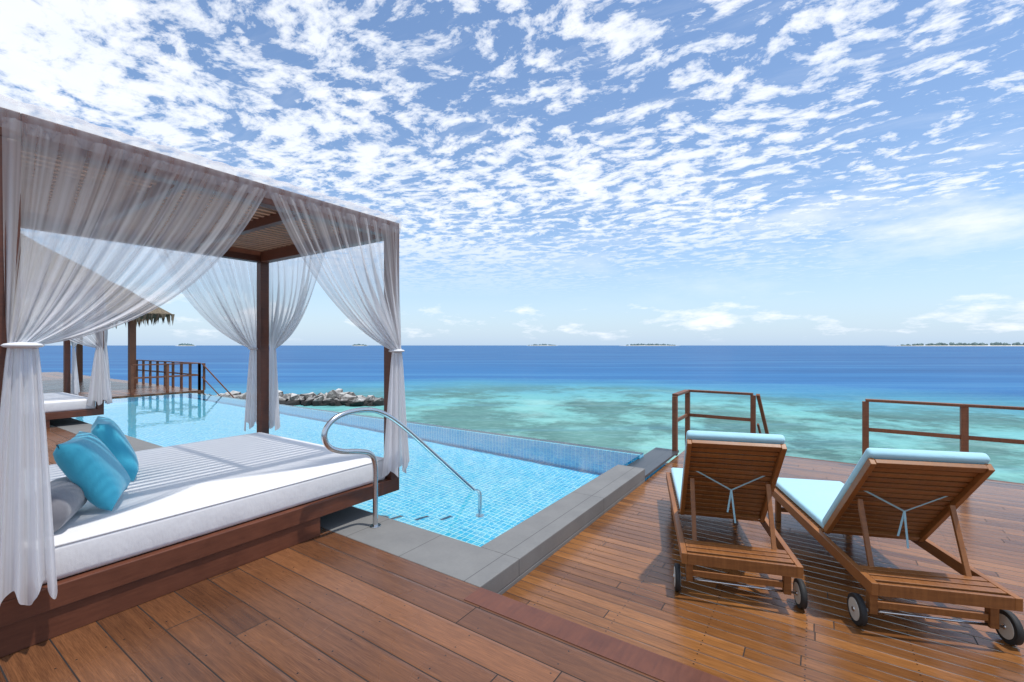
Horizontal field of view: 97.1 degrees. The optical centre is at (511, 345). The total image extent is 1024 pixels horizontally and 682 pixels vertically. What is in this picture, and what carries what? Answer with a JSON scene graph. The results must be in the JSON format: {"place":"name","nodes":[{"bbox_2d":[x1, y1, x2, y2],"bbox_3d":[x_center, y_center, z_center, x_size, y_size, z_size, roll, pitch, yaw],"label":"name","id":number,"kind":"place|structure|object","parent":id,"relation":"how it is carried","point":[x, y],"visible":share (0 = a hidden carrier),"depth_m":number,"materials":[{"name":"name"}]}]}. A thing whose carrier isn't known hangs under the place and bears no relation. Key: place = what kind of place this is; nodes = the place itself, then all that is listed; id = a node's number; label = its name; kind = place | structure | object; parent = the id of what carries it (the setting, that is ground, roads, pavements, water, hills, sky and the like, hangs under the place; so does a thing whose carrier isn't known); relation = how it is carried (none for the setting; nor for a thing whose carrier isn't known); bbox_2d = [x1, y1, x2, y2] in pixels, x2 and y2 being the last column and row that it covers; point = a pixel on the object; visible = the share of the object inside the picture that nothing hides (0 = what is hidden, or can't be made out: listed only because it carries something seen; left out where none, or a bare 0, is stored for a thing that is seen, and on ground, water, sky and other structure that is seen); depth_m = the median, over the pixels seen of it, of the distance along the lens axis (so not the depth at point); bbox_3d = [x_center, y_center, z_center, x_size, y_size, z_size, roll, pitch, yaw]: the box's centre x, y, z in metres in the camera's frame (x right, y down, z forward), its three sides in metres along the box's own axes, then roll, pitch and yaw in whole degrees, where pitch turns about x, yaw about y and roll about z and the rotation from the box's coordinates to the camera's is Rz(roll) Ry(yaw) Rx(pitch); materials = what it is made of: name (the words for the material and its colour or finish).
{"place":"outdoors","nodes":[
{"label":"outdoors","id":0,"kind":"place"},
{"bbox_2d":[41,372,203,398],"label":"deck","id":1,"kind":"structure","parent":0,"point":[52,382],"depth_m":15.73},
{"bbox_2d":[21,233,174,388],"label":"pavilion","id":2,"kind":"structure","parent":1,"relation":"on","point":[156,314],"depth_m":15.57,"materials":[{"name":"brown wood"}]},
{"bbox_2d":[130,363,199,394],"bbox_3d":[-10.994,1.040,14.424,0.085,0.920,1.870,0,0,34],"label":"deck railing","id":3,"kind":"object","parent":1,"relation":"on","point":[132,377],"visible":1,"depth_m":14.19,"materials":[{"name":"brown wood"}]},
{"bbox_2d":[136,360,234,397],"bbox_3d":[-12.482,1.569,16.592,6.651,1.978,0.944,0,0,25],"label":"deck railing","id":4,"kind":"object","parent":1,"relation":"on","point":[157,371],"visible":0.9,"depth_m":16.09,"materials":[{"name":"brown wood"}]},
{"bbox_2d":[178,343,194,345],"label":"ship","id":5,"kind":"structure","parent":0,"point":[184,344],"depth_m":2888.63,"materials":[{"name":"white"}]},
{"bbox_2d":[0,425,663,681],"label":"deck","id":6,"kind":"structure","parent":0,"point":[326,605],"depth_m":2.33,"materials":[{"name":"brown wood"}]},
{"bbox_2d":[42,286,111,427],"bbox_3d":[-9.596,0.180,8.461,2.637,2.640,2.722,0,0,34],"label":"day bed","id":7,"kind":"object","parent":6,"relation":"on","point":[68,402],"visible":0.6,"depth_m":8.71,"materials":[{"name":"white fabric"}]},
{"bbox_2d":[0,94,409,657],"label":"day bed","id":8,"kind":"object","parent":6,"relation":"on","point":[102,519],"visible":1,"depth_m":2.91,"materials":[{"name":"white fabric"}]},
{"bbox_2d":[464,456,1023,681],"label":"deck step","id":9,"kind":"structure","parent":6,"relation":"attached to","point":[654,665],"depth_m":2.29,"materials":[{"name":"brown wood"}]},
{"bbox_2d":[50,418,644,594],"bbox_3d":[-5.756,1.598,8.508,15.600,0.204,3.250,0,0,34],"label":"pool coping","id":10,"kind":"object","parent":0,"point":[504,562],"visible":0.59,"depth_m":3.60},
{"bbox_2d":[321,407,474,527],"bbox_3d":[-0.864,1.436,4.138,0.090,1.878,1.934,0,0,34],"label":"pool handrail","id":11,"kind":"object","parent":10,"relation":"attached to","point":[369,453],"visible":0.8,"depth_m":3.72,"materials":[{"name":"silver metal"}]},
{"bbox_2d":[0,0,1023,344],"label":"sky","id":12,"kind":"structure","parent":0,"point":[553,172],"materials":[{"name":"blue"}]},
{"bbox_2d":[39,345,1023,482],"bbox_3d":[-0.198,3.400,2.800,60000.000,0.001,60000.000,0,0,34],"label":"sea water","id":13,"kind":"structure","parent":0,"point":[619,397],"depth_m":38.33,"materials":[{"name":"blue liquid"}]},
{"bbox_2d":[205,388,383,406],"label":"breakwater rocks","id":14,"kind":"object","parent":13,"relation":"in","point":[338,397],"visible":0.48,"depth_m":25.70,"materials":[{"name":"grey stone"}]},
{"bbox_3d":[-12.558,3.100,6.830,43.000,2.599,16.860,0,0,34],"label":"deck foundation","id":15,"kind":"object","parent":13,"relation":"in","visible":0},
{"bbox_2d":[625,453,664,480],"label":"pool shell tiles","id":16,"kind":"object","parent":15,"relation":"on","point":[639,457],"visible":0.08,"depth_m":6.32,"materials":[{"name":"blue tile"}]},
{"bbox_2d":[73,393,641,546],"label":"swimming pool","id":17,"kind":"structure","parent":16,"relation":"on","point":[513,480],"depth_m":6.30,"materials":[{"name":"teal liquid"}]},
{"bbox_2d":[528,343,555,345],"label":"island","id":18,"kind":"structure","parent":0,"point":[542,344],"depth_m":4269.65,"materials":[{"name":"beige"}]},
{"bbox_2d":[626,343,675,345],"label":"island","id":19,"kind":"structure","parent":0,"point":[648,344],"depth_m":3608.11,"materials":[{"name":"beige"}]},
{"bbox_2d":[627,447,678,477],"bbox_3d":[-4.155,2.119,10.368,15.025,1.163,1.616,0,0,34],"label":"ledge","id":20,"kind":"object","parent":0,"point":[652,460],"visible":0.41,"depth_m":6.28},
{"bbox_2d":[502,450,1023,681],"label":"deck","id":21,"kind":"structure","parent":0,"point":[610,572],"depth_m":2.96,"materials":[{"name":"brown wood"}]},
{"bbox_2d":[672,389,768,455],"bbox_3d":[3.527,1.595,7.240,2.394,1.730,0.835,0,0,-14],"label":"railing","id":22,"kind":"object","parent":21,"relation":"on","point":[687,415],"visible":0.8,"depth_m":6.99,"materials":[{"name":"brown wood"}]},
{"bbox_2d":[666,430,807,608],"bbox_3d":[1.703,1.117,3.773,0.778,1.066,1.950,0,0,16],"label":"sun lounger","id":23,"kind":"object","parent":21,"relation":"on","point":[732,475],"visible":1,"depth_m":3.07,"materials":[{"name":"brown wood"}]},
{"bbox_2d":[772,448,1023,644],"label":"sun lounger","id":24,"kind":"object","parent":21,"relation":"on","point":[918,497],"visible":0.96,"depth_m":2.72,"materials":[{"name":"brown wood"}]},
{"bbox_2d":[862,399,1023,454],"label":"railing","id":25,"kind":"object","parent":21,"relation":"on","point":[964,437],"visible":0.82,"depth_m":5.68,"materials":[{"name":"brown wood"}]},
{"bbox_2d":[897,342,1023,345],"bbox_3d":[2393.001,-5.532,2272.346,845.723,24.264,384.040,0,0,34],"label":"island","id":26,"kind":"structure","parent":0,"point":[972,344],"depth_m":2275.09,"materials":[{"name":"beige"}]}
]}

